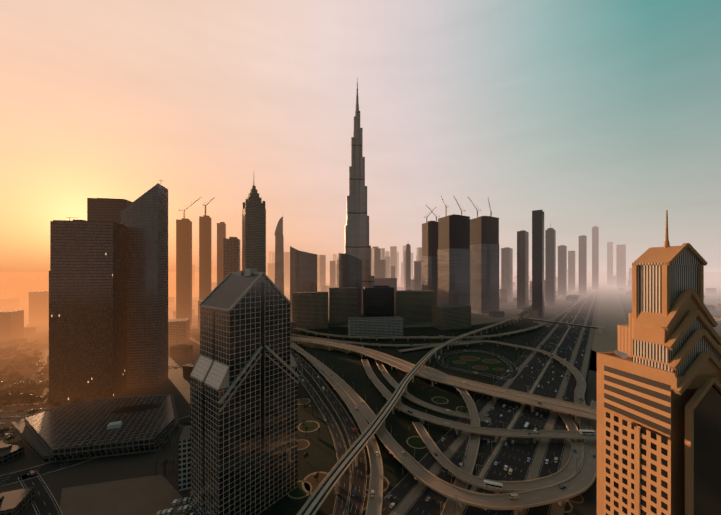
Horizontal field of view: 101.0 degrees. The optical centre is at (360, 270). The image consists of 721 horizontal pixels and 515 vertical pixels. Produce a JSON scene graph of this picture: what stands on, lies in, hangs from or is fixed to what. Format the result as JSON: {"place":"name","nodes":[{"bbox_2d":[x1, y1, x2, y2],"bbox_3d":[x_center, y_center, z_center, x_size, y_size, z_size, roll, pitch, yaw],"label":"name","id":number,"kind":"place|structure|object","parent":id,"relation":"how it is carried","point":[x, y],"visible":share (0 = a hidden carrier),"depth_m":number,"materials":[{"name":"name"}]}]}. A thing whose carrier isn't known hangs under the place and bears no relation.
{"place":"outdoors","nodes":[
{"label":"outdoors","id":0,"kind":"place"},
{"bbox_2d":[0,344,48,404],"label":"park ground","id":1,"kind":"structure","parent":0,"point":[29,372],"depth_m":452.84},
{"bbox_2d":[0,331,199,514],"bbox_3d":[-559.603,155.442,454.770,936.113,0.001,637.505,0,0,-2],"label":"city ground","id":2,"kind":"structure","parent":0,"point":[176,383],"depth_m":240.61,"materials":[{"name":"concrete"}]},
{"bbox_2d":[0,402,55,443],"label":"parking","id":3,"kind":"structure","parent":2,"relation":"on","point":[8,422],"depth_m":320.79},
{"bbox_2d":[49,217,126,403],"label":"tower","id":4,"kind":"structure","parent":2,"relation":"on","point":[88,312],"depth_m":350.38,"materials":[{"name":"brown glass"}]},
{"bbox_2d":[11,394,178,463],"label":"podium hall","id":5,"kind":"structure","parent":2,"relation":"on","point":[85,428],"depth_m":271.37,"materials":[{"name":"black"}]},
{"bbox_2d":[0,327,195,514],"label":"buildings","id":6,"kind":"structure","parent":2,"relation":"on","point":[17,502],"depth_m":243.25,"materials":[{"name":"brown concrete"}]},
{"bbox_2d":[87,198,131,223],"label":"tower","id":7,"kind":"structure","parent":2,"relation":"on","point":[105,209],"depth_m":389.07,"materials":[{"name":"brown metal"}]},
{"bbox_2d":[60,474,189,514],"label":"sand lot","id":8,"kind":"structure","parent":2,"relation":"on","point":[150,495],"depth_m":202.62,"materials":[{"name":"brown sand"}]},
{"bbox_2d":[121,183,167,387],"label":"tower","id":9,"kind":"structure","parent":2,"relation":"on","point":[144,218],"depth_m":397.29,"materials":[{"name":"grey metal"}]},
{"bbox_2d":[168,318,189,343],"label":"block","id":10,"kind":"structure","parent":2,"relation":"on","point":[179,329],"depth_m":631.89,"materials":[{"name":"beige concrete"}]},
{"bbox_2d":[179,425,189,490],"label":"building","id":11,"kind":"structure","parent":2,"relation":"on","point":[184,461],"depth_m":210.69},
{"bbox_2d":[0,277,601,514],"bbox_3d":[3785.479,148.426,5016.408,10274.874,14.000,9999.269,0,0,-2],"label":"asphalt roads","id":12,"kind":"structure","parent":0,"point":[401,490],"depth_m":267.01,"materials":[{"name":"grey asphalt"}]},
{"bbox_2d":[0,315,585,514],"bbox_3d":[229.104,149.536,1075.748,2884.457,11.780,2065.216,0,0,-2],"label":"cars","id":13,"kind":"object","parent":12,"relation":"on","point":[511,496],"visible":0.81,"depth_m":199.89,"materials":[{"name":"beige paint"}]},
{"bbox_2d":[0,295,596,514],"bbox_3d":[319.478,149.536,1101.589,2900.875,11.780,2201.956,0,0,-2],"label":"cars","id":14,"kind":"object","parent":12,"relation":"on","point":[491,484],"depth_m":267.68,"materials":[{"name":"metal"}]},
{"bbox_2d":[0,286,598,514],"bbox_3d":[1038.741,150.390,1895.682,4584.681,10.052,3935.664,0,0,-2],"label":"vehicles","id":15,"kind":"object","parent":12,"relation":"on","point":[427,434],"visible":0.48,"depth_m":262.44,"materials":[{"name":"paint"}]},
{"bbox_2d":[8,300,593,504],"bbox_3d":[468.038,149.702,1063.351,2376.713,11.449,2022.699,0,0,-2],"label":"cars","id":16,"kind":"object","parent":12,"relation":"on","point":[428,499],"visible":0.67,"depth_m":314.74,"materials":[{"name":"grey paint"}]},
{"bbox_2d":[296,278,605,514],"bbox_3d":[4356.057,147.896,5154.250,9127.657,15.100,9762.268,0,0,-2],"label":"metro viaduct","id":17,"kind":"object","parent":12,"relation":"on","point":[318,497],"visible":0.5,"depth_m":257.65,"materials":[{"name":"concrete"}]},
{"bbox_2d":[352,293,591,499],"bbox_3d":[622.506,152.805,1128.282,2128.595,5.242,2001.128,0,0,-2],"label":"vehicles","id":18,"kind":"object","parent":12,"relation":"on","point":[390,495],"visible":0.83,"depth_m":267.07,"materials":[{"name":"blue paint"}]},
{"bbox_2d":[0,272,720,349],"bbox_3d":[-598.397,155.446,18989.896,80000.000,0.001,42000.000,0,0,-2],"label":"ground","id":19,"kind":"structure","parent":0,"point":[711,280],"depth_m":1488.91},
{"bbox_2d":[29,291,48,323],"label":"block","id":20,"kind":"structure","parent":19,"relation":"on","point":[38,307],"depth_m":870.89,"materials":[{"name":"concrete"}]},
{"bbox_2d":[176,218,191,324],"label":"tower","id":21,"kind":"structure","parent":19,"relation":"on","point":[183,267],"depth_m":806.30,"materials":[{"name":"concrete"}]},
{"bbox_2d":[199,215,210,299],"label":"tower","id":22,"kind":"structure","parent":19,"relation":"on","point":[204,256],"depth_m":865.77,"materials":[{"name":"concrete"}]},
{"bbox_2d":[217,222,225,284],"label":"tower","id":23,"kind":"structure","parent":19,"relation":"on","point":[221,230],"depth_m":916.03,"materials":[{"name":"brown metal"}]},
{"bbox_2d":[274,217,283,293],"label":"sail tower","id":24,"kind":"structure","parent":19,"relation":"on","point":[279,259],"depth_m":994.58,"materials":[{"name":"grey concrete"}]},
{"bbox_2d":[0,333,583,481],"bbox_3d":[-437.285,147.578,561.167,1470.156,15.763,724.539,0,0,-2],"label":"vegetation","id":25,"kind":"object","parent":19,"relation":"on","point":[27,384],"visible":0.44,"depth_m":367.58,"materials":[{"name":"green plant"}]},
{"bbox_2d":[1,283,604,514],"bbox_3d":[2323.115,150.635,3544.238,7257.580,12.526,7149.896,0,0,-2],"label":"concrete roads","id":26,"kind":"structure","parent":19,"relation":"on","point":[462,504],"depth_m":302.13,"materials":[{"name":"grey concrete"}]},
{"bbox_2d":[290,246,316,317],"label":"glass slab","id":27,"kind":"structure","parent":19,"relation":"on","point":[303,271],"depth_m":975.06,"materials":[{"name":"grey glass"}]},
{"bbox_2d":[0,245,631,358],"bbox_3d":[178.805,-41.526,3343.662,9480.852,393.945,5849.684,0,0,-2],"label":"city building","id":28,"kind":"structure","parent":19,"relation":"on","point":[455,297],"depth_m":1659.29,"materials":[{"name":"concrete"}]},
{"bbox_2d":[329,287,357,324],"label":"block","id":29,"kind":"structure","parent":19,"relation":"on","point":[343,304],"depth_m":848.25,"materials":[{"name":"grey concrete"}]},
{"bbox_2d":[339,253,361,316],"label":"glass slab","id":30,"kind":"structure","parent":19,"relation":"on","point":[350,270],"depth_m":930.85,"materials":[{"name":"grey glass"}]},
{"bbox_2d":[0,246,715,347],"bbox_3d":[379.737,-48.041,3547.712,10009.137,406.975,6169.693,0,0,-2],"label":"city building","id":31,"kind":"structure","parent":19,"relation":"on","point":[12,326],"depth_m":1670.50,"materials":[{"name":"grey concrete"}]},
{"bbox_2d":[345,82,373,314],"bbox_3d":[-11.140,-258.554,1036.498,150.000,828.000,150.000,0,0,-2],"label":"skyscraper","id":32,"kind":"structure","parent":19,"relation":"on","point":[357,236],"depth_m":1020.64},
{"bbox_2d":[3,246,720,320],"bbox_3d":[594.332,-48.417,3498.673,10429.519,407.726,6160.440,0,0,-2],"label":"city building","id":33,"kind":"structure","parent":19,"relation":"on","point":[321,270],"depth_m":1950.88,"materials":[{"name":"concrete"}]},
{"bbox_2d":[363,285,393,316],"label":"building","id":34,"kind":"structure","parent":19,"relation":"on","point":[378,300],"depth_m":832.31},
{"bbox_2d":[374,278,396,290],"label":"block","id":35,"kind":"structure","parent":19,"relation":"on","point":[391,282],"depth_m":1256.83,"materials":[{"name":"grey concrete"}]},
{"bbox_2d":[405,244,410,289],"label":"slim tower","id":36,"kind":"structure","parent":19,"relation":"on","point":[407,266],"depth_m":1508.04,"materials":[{"name":"grey concrete"}]},
{"bbox_2d":[394,290,435,322],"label":"block","id":37,"kind":"structure","parent":19,"relation":"on","point":[412,306],"depth_m":884.86,"materials":[{"name":"grey concrete"}]},
{"bbox_2d":[422,221,437,304],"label":"construction tower","id":38,"kind":"structure","parent":19,"relation":"on","point":[429,255],"depth_m":1111.06,"materials":[{"name":"grey glass"}]},
{"bbox_2d":[179,196,491,221],"bbox_3d":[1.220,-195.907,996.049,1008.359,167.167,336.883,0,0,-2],"label":"construction cranes","id":39,"kind":"object","parent":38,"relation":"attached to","point":[426,205],"visible":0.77,"depth_m":1069.57,"materials":[{"name":"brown metal"}]},
{"bbox_2d":[438,214,469,305],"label":"construction tower","id":40,"kind":"structure","parent":19,"relation":"on","point":[453,252],"depth_m":1027.55,"materials":[{"name":"grey glass"}]},
{"bbox_2d":[501,247,512,300],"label":"skyscraper","id":41,"kind":"structure","parent":19,"relation":"on","point":[507,268],"depth_m":1521.00,"materials":[{"name":"grey concrete"}]},
{"bbox_2d":[517,230,528,308],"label":"skyscraper","id":42,"kind":"structure","parent":19,"relation":"on","point":[522,268],"depth_m":1191.06,"materials":[{"name":"grey concrete"}]},
{"bbox_2d":[517,309,530,319],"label":"metro station","id":43,"kind":"object","parent":19,"relation":"on","point":[525,313],"visible":0.92,"depth_m":936.82,"materials":[{"name":"grey metal"}]},
{"bbox_2d":[524,305,544,317],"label":"building","id":44,"kind":"structure","parent":19,"relation":"on","point":[534,313],"depth_m":975.56,"materials":[{"name":"grey concrete"}]},
{"bbox_2d":[532,210,543,317],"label":"skyscraper","id":45,"kind":"structure","parent":19,"relation":"on","point":[538,259],"depth_m":978.30,"materials":[{"name":"grey concrete"}]},
{"bbox_2d":[545,222,555,305],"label":"skyscraper","id":46,"kind":"structure","parent":19,"relation":"on","point":[550,265],"depth_m":1326.07,"materials":[{"name":"grey concrete"}]},
{"bbox_2d":[558,245,566,296],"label":"skyscraper","id":47,"kind":"structure","parent":19,"relation":"on","point":[562,270],"depth_m":1740.48,"materials":[{"name":"grey glass"}]},
{"bbox_2d":[568,251,574,291],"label":"skyscraper","id":48,"kind":"structure","parent":19,"relation":"on","point":[571,270],"depth_m":2145.94,"materials":[{"name":"grey metal"}]},
{"bbox_2d":[565,295,579,301],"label":"building","id":49,"kind":"structure","parent":19,"relation":"on","point":[572,298],"depth_m":1490.69,"materials":[{"name":"grey concrete"}]},
{"bbox_2d":[568,370,596,514],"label":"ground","id":50,"kind":"structure","parent":19,"relation":"on","point":[588,506],"depth_m":207.17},
{"bbox_2d":[597,210,720,514],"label":"tan tower","id":51,"kind":"structure","parent":50,"relation":"on","point":[659,411],"depth_m":99.74,"materials":[{"name":"concrete"}]},
{"bbox_2d":[579,235,586,293],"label":"skyscraper","id":52,"kind":"structure","parent":19,"relation":"on","point":[582,264],"depth_m":1939.88,"materials":[{"name":"grey concrete"}]},
{"bbox_2d":[592,226,598,289],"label":"skyscraper","id":53,"kind":"structure","parent":19,"relation":"on","point":[595,257],"depth_m":2340.50,"materials":[{"name":"grey concrete"}]},
{"bbox_2d":[589,291,627,370],"bbox_3d":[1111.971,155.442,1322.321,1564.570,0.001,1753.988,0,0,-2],"label":"sand strip","id":54,"kind":"object","parent":19,"relation":"on","point":[611,315],"visible":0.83,"depth_m":887.99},
{"bbox_2d":[607,242,612,285],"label":"skyscraper","id":55,"kind":"structure","parent":19,"relation":"on","point":[609,263],"depth_m":2962.77,"materials":[{"name":"grey glass"}]},
{"bbox_2d":[616,244,625,288],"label":"skyscraper","id":56,"kind":"structure","parent":19,"relation":"on","point":[620,266],"depth_m":2556.10,"materials":[{"name":"grey concrete"}]},
{"bbox_2d":[0,0,720,271],"label":"sky","id":57,"kind":"structure","parent":0,"point":[586,114],"materials":[{"name":"multicoloured"}]},
{"bbox_2d":[348,316,402,336],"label":"building","id":58,"kind":"structure","parent":0,"point":[377,326],"depth_m":692.00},
{"bbox_2d":[190,320,596,514],"bbox_3d":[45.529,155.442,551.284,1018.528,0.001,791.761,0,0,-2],"label":"grass","id":59,"kind":"structure","parent":0,"point":[321,451],"depth_m":394.81,"materials":[{"name":"green plant"}]},
{"bbox_2d":[223,237,239,278],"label":"tower","id":60,"kind":"structure","parent":59,"relation":"on","point":[231,254],"depth_m":690.81,"materials":[{"name":"brown concrete"}]},
{"bbox_2d":[190,268,298,514],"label":"skyscraper","id":61,"kind":"structure","parent":59,"relation":"on","point":[244,375],"depth_m":188.01,"materials":[{"name":"grey glass"}]},
{"bbox_2d":[242,182,265,273],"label":"deco tower","id":62,"kind":"structure","parent":59,"relation":"on","point":[254,233],"depth_m":646.80,"materials":[{"name":"stone"}]},
{"bbox_2d":[292,292,327,328],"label":"block","id":63,"kind":"structure","parent":59,"relation":"on","point":[309,310],"depth_m":795.55,"materials":[{"name":"grey concrete"}]},
{"bbox_2d":[190,282,606,514],"bbox_3d":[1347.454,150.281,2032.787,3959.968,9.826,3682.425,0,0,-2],"label":"elevated roads","id":64,"kind":"structure","parent":59,"relation":"on","point":[542,495],"depth_m":267.19,"materials":[{"name":"concrete"}]},
{"bbox_2d":[287,353,583,512],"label":"gardens","id":65,"kind":"object","parent":59,"relation":"on","point":[307,485],"visible":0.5,"depth_m":294.23,"materials":[{"name":"green plant"}]},
{"bbox_2d":[432,304,470,329],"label":"block","id":66,"kind":"structure","parent":59,"relation":"on","point":[450,317],"depth_m":791.46,"materials":[{"name":"grey concrete"}]},
{"bbox_2d":[523,318,604,332],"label":"footbridge","id":67,"kind":"object","parent":59,"relation":"on","point":[601,329],"visible":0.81,"depth_m":794.63,"materials":[{"name":"concrete"}]},
{"bbox_2d":[470,216,498,313],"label":"construction tower","id":68,"kind":"structure","parent":0,"point":[484,264],"depth_m":1080.28,"materials":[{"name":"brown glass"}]},
{"bbox_2d":[391,279,601,514],"bbox_3d":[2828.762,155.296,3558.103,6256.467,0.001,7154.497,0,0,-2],"label":"median","id":69,"kind":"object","parent":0,"point":[418,489],"depth_m":271.49,"materials":[{"name":"grey concrete"}]},
{"bbox_2d":[197,293,594,514],"bbox_3d":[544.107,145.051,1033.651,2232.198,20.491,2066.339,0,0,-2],"label":"street furniture","id":70,"kind":"object","parent":69,"relation":"on","point":[557,347],"visible":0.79,"depth_m":290.70,"materials":[{"name":"grey metal"}]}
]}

